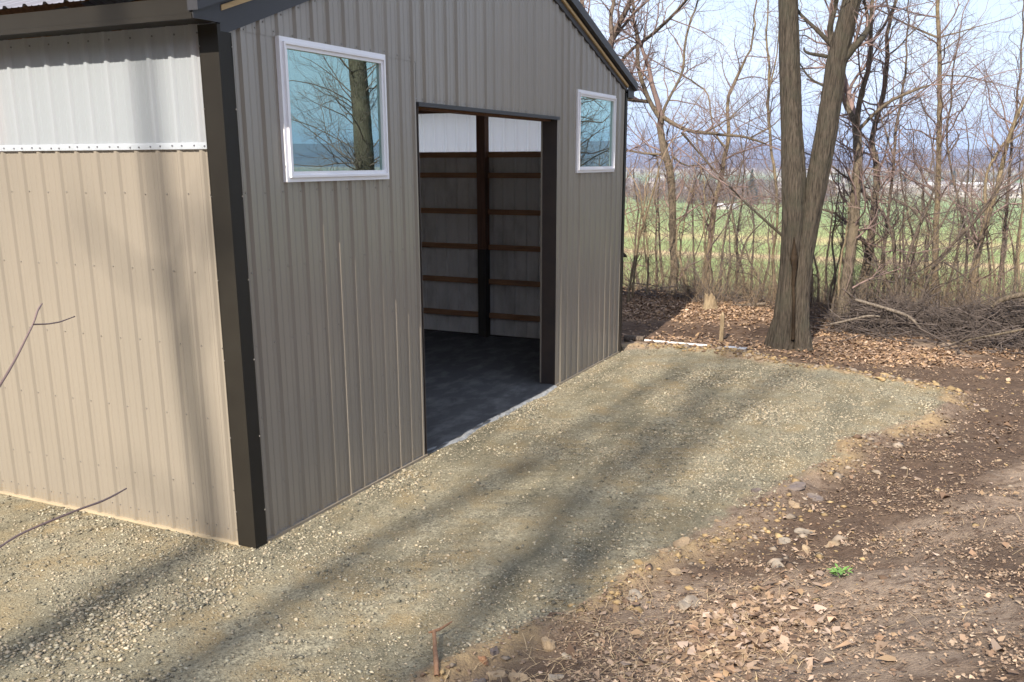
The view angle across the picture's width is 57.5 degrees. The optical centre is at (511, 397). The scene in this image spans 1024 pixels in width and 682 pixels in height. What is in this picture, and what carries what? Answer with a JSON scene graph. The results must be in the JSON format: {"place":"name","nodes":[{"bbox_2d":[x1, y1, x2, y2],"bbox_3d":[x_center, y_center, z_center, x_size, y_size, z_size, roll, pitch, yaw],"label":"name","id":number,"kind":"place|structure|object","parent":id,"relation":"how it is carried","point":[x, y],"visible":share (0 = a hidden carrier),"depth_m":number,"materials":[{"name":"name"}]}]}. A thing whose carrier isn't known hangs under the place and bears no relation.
{"place":"outdoors","nodes":[
{"label":"outdoors","id":0,"kind":"place"},
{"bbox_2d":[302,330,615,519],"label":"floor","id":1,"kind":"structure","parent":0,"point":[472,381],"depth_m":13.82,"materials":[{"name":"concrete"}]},
{"bbox_2d":[0,343,948,681],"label":"gravel","id":2,"kind":"structure","parent":0,"point":[110,601],"depth_m":8.04,"materials":[{"name":"gravel"}]},
{"bbox_2d":[0,167,1023,681],"bbox_3d":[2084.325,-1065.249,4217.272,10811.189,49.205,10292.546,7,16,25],"label":"ground","id":3,"kind":"structure","parent":0,"point":[566,491],"depth_m":7.88,"materials":[{"name":"gravel"}]},
{"bbox_2d":[0,303,74,386],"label":"twig","id":4,"kind":"object","parent":3,"relation":"on","point":[19,351],"visible":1,"depth_m":2.73,"materials":[{"name":"wood"}]},
{"bbox_2d":[0,488,126,547],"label":"twig","id":5,"kind":"object","parent":3,"relation":"on","point":[49,521],"visible":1,"depth_m":2.56,"materials":[{"name":"wood"}]},
{"bbox_2d":[0,0,637,547],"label":"pole barn","id":6,"kind":"structure","parent":3,"relation":"on","point":[256,248],"depth_m":8.34,"materials":[{"name":"metal"}]},
{"bbox_2d":[275,36,388,181],"bbox_3d":[-1.547,-2.515,8.296,0.082,1.144,1.546,7,16,25],"label":"window frame","id":7,"kind":"structure","parent":6,"relation":"in","point":[333,99],"depth_m":8.20,"materials":[{"name":"white plastic"}]},
{"bbox_2d":[575,89,616,172],"bbox_3d":[1.257,-3.956,13.959,0.082,1.145,1.581,7,16,25],"label":"window frame","id":8,"kind":"structure","parent":6,"relation":"in","point":[595,112],"depth_m":13.92,"materials":[{"name":"white plastic"}]},
{"bbox_2d":[428,621,451,676],"bbox_3d":[-0.505,1.628,6.135,0.148,0.066,0.708,1,14,3],"label":"broken stick","id":9,"kind":"object","parent":3,"relation":"on","point":[435,658],"visible":1,"depth_m":6.09,"materials":[{"name":"wood"}]},
{"bbox_2d":[478,655,488,665],"bbox_3d":[-0.183,1.705,6.011,0.053,0.112,0.082,-14,12,-33],"label":"rock","id":10,"kind":"object","parent":3,"relation":"on","point":[482,658],"visible":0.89,"depth_m":5.98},
{"bbox_2d":[427,385,556,453],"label":"threshold path","id":11,"kind":"structure","parent":3,"relation":"on","point":[466,434],"depth_m":11.80,"materials":[{"name":"concrete"}]},
{"bbox_2d":[490,646,499,655],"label":"rock","id":12,"kind":"object","parent":3,"relation":"on","point":[494,650],"visible":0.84,"depth_m":6.08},
{"bbox_2d":[486,670,507,679],"bbox_3d":[-0.090,1.780,5.902,0.145,0.107,0.090,-2,14,-8],"label":"rock","id":13,"kind":"object","parent":3,"relation":"on","point":[495,675],"visible":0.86,"depth_m":5.89,"materials":[{"name":"stone"}]},
{"bbox_2d":[508,672,528,681],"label":"rock","id":14,"kind":"object","parent":3,"relation":"on","point":[520,676],"visible":0.96,"depth_m":5.81,"materials":[{"name":"stone"}]},
{"bbox_2d":[541,636,555,651],"bbox_3d":[0.244,1.662,6.204,0.096,0.148,0.138,-3,10,-10],"label":"rock","id":15,"kind":"object","parent":3,"relation":"on","point":[548,644],"visible":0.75,"depth_m":6.16,"materials":[{"name":"stone"}]},
{"bbox_2d":[548,674,563,680],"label":"rock","id":16,"kind":"object","parent":3,"relation":"on","point":[552,677],"visible":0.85,"depth_m":5.65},
{"bbox_2d":[580,0,678,250],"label":"bare tree","id":17,"kind":"object","parent":3,"relation":"on","point":[616,29],"visible":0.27,"depth_m":19.92,"materials":[{"name":"brown plant"}]},
{"bbox_2d":[623,335,644,341],"bbox_3d":[2.197,-1.063,16.810,0.364,0.132,0.126,4,15,18],"label":"cut log","id":18,"kind":"object","parent":3,"relation":"on","point":[627,338],"visible":0.98,"depth_m":16.77,"materials":[{"name":"wood"}]},
{"bbox_2d":[626,589,642,600],"bbox_3d":[0.897,1.478,6.892,0.135,0.084,0.164,-2,18,-7],"label":"rock","id":19,"kind":"object","parent":3,"relation":"on","point":[637,593],"visible":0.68,"depth_m":6.88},
{"bbox_2d":[623,144,661,275],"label":"sapling","id":20,"kind":"object","parent":3,"relation":"on","point":[642,221],"visible":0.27,"depth_m":25.48,"materials":[{"name":"beige plant"}]},
{"bbox_2d":[623,98,668,285],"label":"sapling","id":21,"kind":"object","parent":3,"relation":"on","point":[636,199],"visible":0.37,"depth_m":24.27,"materials":[{"name":"brown plant"}]},
{"bbox_2d":[623,104,684,289],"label":"sapling","id":22,"kind":"object","parent":3,"relation":"on","point":[647,203],"visible":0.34,"depth_m":22.22,"materials":[{"name":"brown plant"}]},
{"bbox_2d":[625,97,695,285],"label":"sapling","id":23,"kind":"object","parent":3,"relation":"on","point":[657,194],"visible":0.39,"depth_m":25.16,"materials":[{"name":"brown plant"}]},
{"bbox_2d":[625,106,698,287],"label":"sapling","id":24,"kind":"object","parent":3,"relation":"on","point":[656,220],"visible":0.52,"depth_m":23.21,"materials":[{"name":"brown plant"}]},
{"bbox_2d":[633,106,708,287],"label":"sapling","id":25,"kind":"object","parent":3,"relation":"on","point":[665,182],"visible":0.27,"depth_m":26.05,"materials":[{"name":"brown plant"}]},
{"bbox_2d":[667,568,681,575],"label":"rock","id":26,"kind":"object","parent":3,"relation":"on","point":[675,571],"visible":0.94,"depth_m":7.30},
{"bbox_2d":[623,77,726,302],"bbox_3d":[2.881,-4.205,19.756,2.355,5.068,2.717,-8,16,-28],"label":"sapling","id":27,"kind":"object","parent":3,"relation":"on","point":[636,251],"visible":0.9,"depth_m":19.86,"materials":[{"name":"beige plant"}]},
{"bbox_2d":[644,339,706,345],"bbox_3d":[2.847,-0.975,16.598,1.410,0.049,0.044,7,16,25],"label":"plastic pipe","id":28,"kind":"object","parent":3,"relation":"on","point":[658,341],"visible":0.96,"depth_m":16.58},
{"bbox_2d":[628,103,725,289],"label":"sapling","id":29,"kind":"object","parent":3,"relation":"on","point":[681,235],"visible":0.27,"depth_m":23.88,"materials":[{"name":"beige plant"}]},
{"bbox_2d":[673,536,690,546],"bbox_3d":[1.434,1.236,7.835,0.158,0.089,0.195,-13,18,-1],"label":"rock","id":30,"kind":"object","parent":3,"relation":"on","point":[682,541],"visible":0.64,"depth_m":7.82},
{"bbox_2d":[676,595,699,610],"bbox_3d":[1.267,1.496,6.607,0.183,0.103,0.219,-4,24,-25],"label":"rock","id":31,"kind":"object","parent":3,"relation":"on","point":[684,603],"visible":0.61,"depth_m":6.61,"materials":[{"name":"stone"}]},
{"bbox_2d":[657,95,736,295],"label":"sapling","id":32,"kind":"object","parent":3,"relation":"on","point":[705,250],"visible":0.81,"depth_m":20.68,"materials":[{"name":"beige plant"}]},
{"bbox_2d":[669,142,725,287],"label":"sapling","id":33,"kind":"object","parent":3,"relation":"on","point":[706,219],"visible":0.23,"depth_m":25.68,"materials":[{"name":"brown plant"}]},
{"bbox_2d":[652,98,745,293],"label":"sapling","id":34,"kind":"object","parent":3,"relation":"on","point":[692,222],"visible":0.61,"depth_m":21.84,"materials":[{"name":"brown plant"}]},
{"bbox_2d":[623,267,775,306],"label":"undergrowth","id":35,"kind":"object","parent":3,"relation":"on","point":[666,293],"visible":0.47,"depth_m":20.57,"materials":[{"name":"plant"}]},
{"bbox_2d":[661,113,737,299],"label":"sapling","id":36,"kind":"object","parent":3,"relation":"on","point":[680,261],"visible":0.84,"depth_m":20.50,"materials":[{"name":"beige plant"}]},
{"bbox_2d":[659,125,755,300],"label":"sapling","id":37,"kind":"object","parent":3,"relation":"on","point":[729,229],"visible":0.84,"depth_m":20.23,"materials":[{"name":"brown plant"}]},
{"bbox_2d":[702,293,717,310],"bbox_3d":[4.153,-1.988,19.525,0.387,0.448,0.384,7,16,25],"label":"tree stump","id":38,"kind":"object","parent":3,"relation":"on","point":[710,301],"visible":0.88,"depth_m":19.43,"materials":[{"name":"brown wood"}]},
{"bbox_2d":[679,140,744,280],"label":"sapling","id":39,"kind":"object","parent":3,"relation":"on","point":[731,211],"visible":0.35,"depth_m":25.50,"materials":[{"name":"beige plant"}]},
{"bbox_2d":[595,0,835,292],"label":"bare tree","id":40,"kind":"object","parent":3,"relation":"on","point":[739,70],"visible":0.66,"depth_m":21.60,"materials":[{"name":"beige plant"}]},
{"bbox_2d":[410,340,1023,681],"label":"rubble","id":41,"kind":"object","parent":3,"relation":"on","point":[837,537],"visible":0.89,"depth_m":8.36,"materials":[{"name":"stone"}]},
{"bbox_2d":[719,312,724,341],"bbox_3d":[3.761,-1.216,16.737,0.070,0.660,0.040,7,16,25],"label":"survey stake","id":42,"kind":"object","parent":3,"relation":"on","point":[722,321],"visible":0.78,"depth_m":16.71,"materials":[{"name":"brown wood"}]},
{"bbox_2d":[585,0,866,293],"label":"bare tree","id":43,"kind":"object","parent":3,"relation":"on","point":[657,110],"visible":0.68,"depth_m":20.61,"materials":[{"name":"brown plant"}]},
{"bbox_2d":[717,203,738,209],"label":"house","id":44,"kind":"structure","parent":3,"relation":"on","point":[734,206],"depth_m":474.20,"materials":[{"name":"white metal"}]},
{"bbox_2d":[680,72,781,296],"bbox_3d":[5.025,-4.213,20.041,2.822,5.073,2.882,7,16,25],"label":"sapling","id":45,"kind":"object","parent":3,"relation":"on","point":[741,250],"visible":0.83,"depth_m":20.31,"materials":[{"name":"brown plant"}]},
{"bbox_2d":[441,347,1023,681],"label":"leaf litter","id":46,"kind":"object","parent":3,"relation":"on","point":[992,653],"visible":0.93,"depth_m":6.13,"materials":[{"name":"plant"}]},
{"bbox_2d":[695,38,776,291],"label":"sapling","id":47,"kind":"object","parent":3,"relation":"on","point":[736,240],"visible":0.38,"depth_m":24.15,"materials":[{"name":"brown plant"}]},
{"bbox_2d":[716,117,780,295],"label":"sapling","id":48,"kind":"object","parent":3,"relation":"on","point":[753,222],"visible":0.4,"depth_m":22.27,"materials":[{"name":"brown plant"}]},
{"bbox_2d":[733,302,765,306],"bbox_3d":[4.816,-1.942,19.670,1.050,0.202,0.089,7,16,25],"label":"fallen log","id":49,"kind":"object","parent":3,"relation":"on","point":[760,304],"visible":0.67,"depth_m":19.51,"materials":[{"name":"wood"}]},
{"bbox_2d":[745,169,755,192],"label":"evergreen tree","id":50,"kind":"object","parent":3,"relation":"on","point":[751,176],"visible":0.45,"depth_m":583.66,"materials":[{"name":"green plant"}]},
{"bbox_2d":[728,133,781,299],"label":"sapling","id":51,"kind":"object","parent":3,"relation":"on","point":[764,230],"visible":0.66,"depth_m":20.34,"materials":[{"name":"brown plant"}]},
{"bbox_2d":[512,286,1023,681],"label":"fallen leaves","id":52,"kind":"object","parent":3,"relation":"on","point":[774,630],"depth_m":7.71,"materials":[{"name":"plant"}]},
{"bbox_2d":[771,560,783,568],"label":"rock","id":53,"kind":"object","parent":3,"relation":"on","point":[776,562],"visible":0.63,"depth_m":7.18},
{"bbox_2d":[709,0,847,299],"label":"bare tree","id":54,"kind":"object","parent":3,"relation":"on","point":[769,69],"visible":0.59,"depth_m":20.27,"materials":[{"name":"beige plant"}]},
{"bbox_2d":[643,0,921,352],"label":"twin trunk tree","id":55,"kind":"object","parent":3,"relation":"on","point":[803,196],"visible":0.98,"depth_m":15.43,"materials":[{"name":"brown plant"}]},
{"bbox_2d":[778,537,790,543],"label":"rock","id":56,"kind":"object","parent":3,"relation":"on","point":[783,540],"visible":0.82,"depth_m":7.93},
{"bbox_2d":[788,500,799,508],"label":"rock","id":57,"kind":"object","parent":3,"relation":"on","point":[795,505],"visible":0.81,"depth_m":8.72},
{"bbox_2d":[788,481,805,491],"bbox_3d":[2.754,0.884,9.060,0.219,0.097,0.141,-11,18,-9],"label":"rock","id":58,"kind":"object","parent":3,"relation":"on","point":[798,486],"visible":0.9,"depth_m":9.03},
{"bbox_2d":[794,528,813,533],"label":"rock","id":59,"kind":"object","parent":3,"relation":"on","point":[801,530],"visible":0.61,"depth_m":8.15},
{"bbox_2d":[802,544,810,553],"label":"rock","id":60,"kind":"object","parent":3,"relation":"on","point":[805,548],"visible":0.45,"depth_m":7.72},
{"bbox_2d":[774,122,842,307],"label":"sapling","id":61,"kind":"object","parent":3,"relation":"on","point":[814,256],"visible":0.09,"depth_m":19.91,"materials":[{"name":"brown plant"}]},
{"bbox_2d":[779,131,844,302],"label":"sapling","id":62,"kind":"object","parent":3,"relation":"on","point":[815,260],"visible":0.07,"depth_m":22.25,"materials":[{"name":"brown plant"}]},
{"bbox_2d":[806,493,823,500],"bbox_3d":[2.896,0.971,8.940,0.164,0.083,0.143,10,26,11],"label":"rock","id":63,"kind":"object","parent":3,"relation":"on","point":[813,496],"visible":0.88,"depth_m":8.92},
{"bbox_2d":[623,162,1023,315],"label":"undergrowth","id":64,"kind":"object","parent":3,"relation":"on","point":[745,285],"visible":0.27,"depth_m":19.57,"materials":[{"name":"plant"}]},
{"bbox_2d":[625,162,1023,204],"bbox_3d":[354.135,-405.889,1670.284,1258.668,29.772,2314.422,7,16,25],"label":"woodland","id":65,"kind":"object","parent":3,"relation":"on","point":[763,191],"visible":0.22,"depth_m":834.72,"materials":[{"name":"plant"}]},
{"bbox_2d":[825,540,839,547],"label":"rock","id":66,"kind":"object","parent":3,"relation":"on","point":[832,542],"visible":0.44,"depth_m":7.75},
{"bbox_2d":[803,86,867,305],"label":"sapling","id":67,"kind":"object","parent":3,"relation":"on","point":[826,264],"visible":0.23,"depth_m":20.57,"materials":[{"name":"brown plant"}]},
{"bbox_2d":[829,563,851,577],"bbox_3d":[2.322,1.230,6.581,0.161,0.089,0.167,-9,17,-33],"label":"weed","id":68,"kind":"object","parent":3,"relation":"on","point":[840,571],"visible":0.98,"depth_m":6.58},
{"bbox_2d":[812,125,882,310],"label":"sapling","id":69,"kind":"object","parent":3,"relation":"on","point":[831,284],"visible":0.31,"depth_m":18.81,"materials":[{"name":"beige plant"}]},
{"bbox_2d":[803,106,897,264],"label":"sapling","id":70,"kind":"object","parent":3,"relation":"on","point":[841,208],"visible":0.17,"depth_m":24.18,"materials":[{"name":"brown plant"}]},
{"bbox_2d":[805,78,901,316],"bbox_3d":[6.535,-3.790,18.169,2.289,5.255,2.127,7,16,25],"label":"sapling","id":71,"kind":"object","parent":3,"relation":"on","point":[834,262],"visible":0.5,"depth_m":18.34,"materials":[{"name":"brown plant"}]},
{"bbox_2d":[806,113,914,311],"bbox_3d":[6.688,-3.351,18.067,1.621,4.478,2.567,13,19,43],"label":"sapling","id":72,"kind":"object","parent":3,"relation":"on","point":[840,262],"visible":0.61,"depth_m":17.83,"materials":[{"name":"beige plant"}]},
{"bbox_2d":[711,41,1023,303],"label":"bare bushes","id":73,"kind":"object","parent":3,"relation":"on","point":[918,228],"visible":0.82,"depth_m":17.87,"materials":[{"name":"brown plant"}]},
{"bbox_2d":[818,46,931,298],"bbox_3d":[8.976,-5.194,22.691,2.832,6.561,2.754,7,16,25],"label":"sapling","id":74,"kind":"object","parent":3,"relation":"on","point":[881,233],"visible":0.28,"depth_m":22.57,"materials":[{"name":"brown plant"}]},
{"bbox_2d":[844,79,911,296],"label":"sapling","id":75,"kind":"object","parent":3,"relation":"on","point":[869,194],"visible":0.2,"depth_m":24.70,"materials":[{"name":"beige plant"}]},
{"bbox_2d":[755,0,1023,325],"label":"bare tree","id":76,"kind":"object","parent":3,"relation":"on","point":[853,113],"visible":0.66,"depth_m":17.31,"materials":[{"name":"brown plant"}]},
{"bbox_2d":[808,0,993,299],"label":"bare tree","id":77,"kind":"object","parent":3,"relation":"on","point":[873,139],"visible":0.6,"depth_m":18.22,"materials":[{"name":"brown plant"}]},
{"bbox_2d":[861,106,944,299],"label":"sapling","id":78,"kind":"object","parent":3,"relation":"on","point":[903,206],"visible":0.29,"depth_m":21.61,"materials":[{"name":"brown plant"}]},
{"bbox_2d":[867,14,952,299],"bbox_3d":[9.488,-5.718,22.329,1.796,7.768,2.474,-4,15,-13],"label":"sapling","id":79,"kind":"object","parent":3,"relation":"on","point":[911,169],"visible":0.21,"depth_m":22.34,"materials":[{"name":"brown plant"}]},
{"bbox_2d":[811,0,1009,302],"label":"sapling","id":80,"kind":"object","parent":3,"relation":"on","point":[897,120],"visible":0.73,"depth_m":17.70,"materials":[{"name":"brown plant"}]},
{"bbox_2d":[855,113,970,290],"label":"sapling","id":81,"kind":"object","parent":3,"relation":"on","point":[912,217],"visible":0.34,"depth_m":19.44,"materials":[{"name":"brown plant"}]},
{"bbox_2d":[810,260,1023,358],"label":"brush pile","id":82,"kind":"object","parent":3,"relation":"on","point":[962,322],"visible":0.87,"depth_m":16.91,"materials":[{"name":"wood"}]},
{"bbox_2d":[830,315,879,324],"bbox_3d":[6.282,-1.416,17.131,0.857,0.243,0.046,7,16,25],"label":"fallen branch","id":83,"kind":"object","parent":82,"relation":"on","point":[852,319],"visible":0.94,"depth_m":17.11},
{"bbox_2d":[952,328,1023,343],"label":"fallen branch","id":84,"kind":"object","parent":82,"relation":"on","point":[997,334],"visible":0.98,"depth_m":15.83,"materials":[{"name":"wood"}]},
{"bbox_2d":[991,292,1023,307],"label":"fallen branch","id":85,"kind":"object","parent":82,"relation":"on","point":[1011,296],"visible":1,"depth_m":16.20,"materials":[{"name":"wood"}]},
{"bbox_2d":[884,133,962,306],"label":"sapling","id":86,"kind":"object","parent":3,"relation":"on","point":[927,226],"visible":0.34,"depth_m":18.90,"materials":[{"name":"brown plant"}]},
{"bbox_2d":[865,103,982,306],"bbox_3d":[9.052,-4.212,20.740,2.553,5.302,2.023,-4,15,-15],"label":"sapling","id":87,"kind":"object","parent":3,"relation":"on","point":[927,254],"visible":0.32,"depth_m":20.50,"materials":[{"name":"brown plant"}]},
{"bbox_2d":[889,112,968,296],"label":"sapling","id":88,"kind":"object","parent":3,"relation":"on","point":[927,190],"visible":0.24,"depth_m":23.85,"materials":[{"name":"brown plant"}]},
{"bbox_2d":[877,123,984,285],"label":"sapling","id":89,"kind":"object","parent":3,"relation":"on","point":[925,208],"visible":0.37,"depth_m":23.42,"materials":[{"name":"beige plant"}]},
{"bbox_2d":[907,135,974,302],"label":"sapling","id":90,"kind":"object","parent":3,"relation":"on","point":[947,219],"visible":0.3,"depth_m":22.12,"materials":[{"name":"beige plant"}]},
{"bbox_2d":[860,0,1023,301],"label":"bare tree","id":91,"kind":"object","parent":3,"relation":"on","point":[939,99],"visible":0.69,"depth_m":19.09,"materials":[{"name":"beige plant"}]},
{"bbox_2d":[868,0,1023,304],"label":"sapling","id":92,"kind":"object","parent":3,"relation":"on","point":[947,125],"visible":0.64,"depth_m":19.12,"materials":[{"name":"brown plant"}]},
{"bbox_2d":[916,45,1022,298],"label":"sapling","id":93,"kind":"object","parent":3,"relation":"on","point":[967,175],"visible":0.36,"depth_m":20.90,"materials":[{"name":"brown plant"}]},
{"bbox_2d":[958,188,982,197],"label":"house","id":94,"kind":"structure","parent":3,"relation":"on","point":[976,189],"depth_m":676.86,"materials":[{"name":"white metal"}]},
{"bbox_2d":[927,144,1016,300],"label":"sapling","id":95,"kind":"object","parent":3,"relation":"on","point":[993,263],"visible":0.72,"depth_m":18.41,"materials":[{"name":"beige plant"}]},
{"bbox_2d":[926,52,1017,290],"bbox_3d":[9.707,-4.309,20.099,2.036,5.836,2.247,13,19,42],"label":"sapling","id":96,"kind":"object","parent":3,"relation":"on","point":[972,175],"visible":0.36,"depth_m":19.97,"materials":[{"name":"brown plant"}]},
{"bbox_2d":[924,0,1023,302],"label":"bare tree","id":97,"kind":"object","parent":3,"relation":"on","point":[1003,148],"visible":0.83,"depth_m":18.51,"materials":[{"name":"beige plant"}]},
{"bbox_2d":[935,37,1023,300],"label":"sapling","id":98,"kind":"object","parent":3,"relation":"on","point":[988,250],"visible":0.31,"depth_m":20.81,"materials":[{"name":"beige plant"}]},
{"bbox_2d":[941,128,1019,305],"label":"sapling","id":99,"kind":"object","parent":3,"relation":"on","point":[990,219],"visible":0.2,"depth_m":22.94,"materials":[{"name":"brown plant"}]},
{"bbox_2d":[940,108,1023,301],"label":"sapling","id":100,"kind":"object","parent":3,"relation":"on","point":[976,248],"visible":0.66,"depth_m":18.31,"materials":[{"name":"brown plant"}]},
{"bbox_2d":[941,133,1023,291],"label":"sapling","id":101,"kind":"object","parent":3,"relation":"on","point":[1013,253],"visible":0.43,"depth_m":20.85,"materials":[{"name":"brown plant"}]},
{"bbox_2d":[942,1,1023,298],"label":"bare tree","id":102,"kind":"object","parent":3,"relation":"on","point":[1004,223],"visible":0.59,"depth_m":19.03,"materials":[{"name":"brown plant"}]},
{"bbox_2d":[947,41,1023,293],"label":"sapling","id":103,"kind":"object","parent":3,"relation":"on","point":[1009,195],"visible":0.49,"depth_m":18.90,"materials":[{"name":"brown plant"}]},
{"bbox_2d":[979,84,1023,300],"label":"sapling","id":104,"kind":"object","parent":3,"relation":"on","point":[1019,253],"visible":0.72,"depth_m":18.13,"materials":[{"name":"beige plant"}]},
{"bbox_2d":[981,133,1023,296],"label":"sapling","id":105,"kind":"object","parent":3,"relation":"on","point":[1007,231],"visible":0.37,"depth_m":22.62,"materials":[{"name":"brown plant"}]},
{"bbox_2d":[1001,189,1020,197],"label":"house","id":106,"kind":"structure","parent":3,"relation":"on","point":[1012,195],"depth_m":659.06,"materials":[{"name":"white metal"}]},
{"bbox_2d":[579,0,1023,151],"label":"sky","id":107,"kind":"structure","parent":0,"point":[979,6],"materials":[{"name":"white"}]},
{"bbox_2d":[626,141,1023,160],"bbox_3d":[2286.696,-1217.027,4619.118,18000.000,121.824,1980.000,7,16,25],"label":"hills","id":108,"kind":"structure","parent":0,"point":[732,144],"depth_m":4543.35,"materials":[{"name":"blue"}]},
{"bbox_2d":[626,156,1023,166],"bbox_3d":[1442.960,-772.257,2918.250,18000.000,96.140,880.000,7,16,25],"label":"hills","id":109,"kind":"structure","parent":0,"point":[778,162],"depth_m":2864.91,"materials":[{"name":"brown"}]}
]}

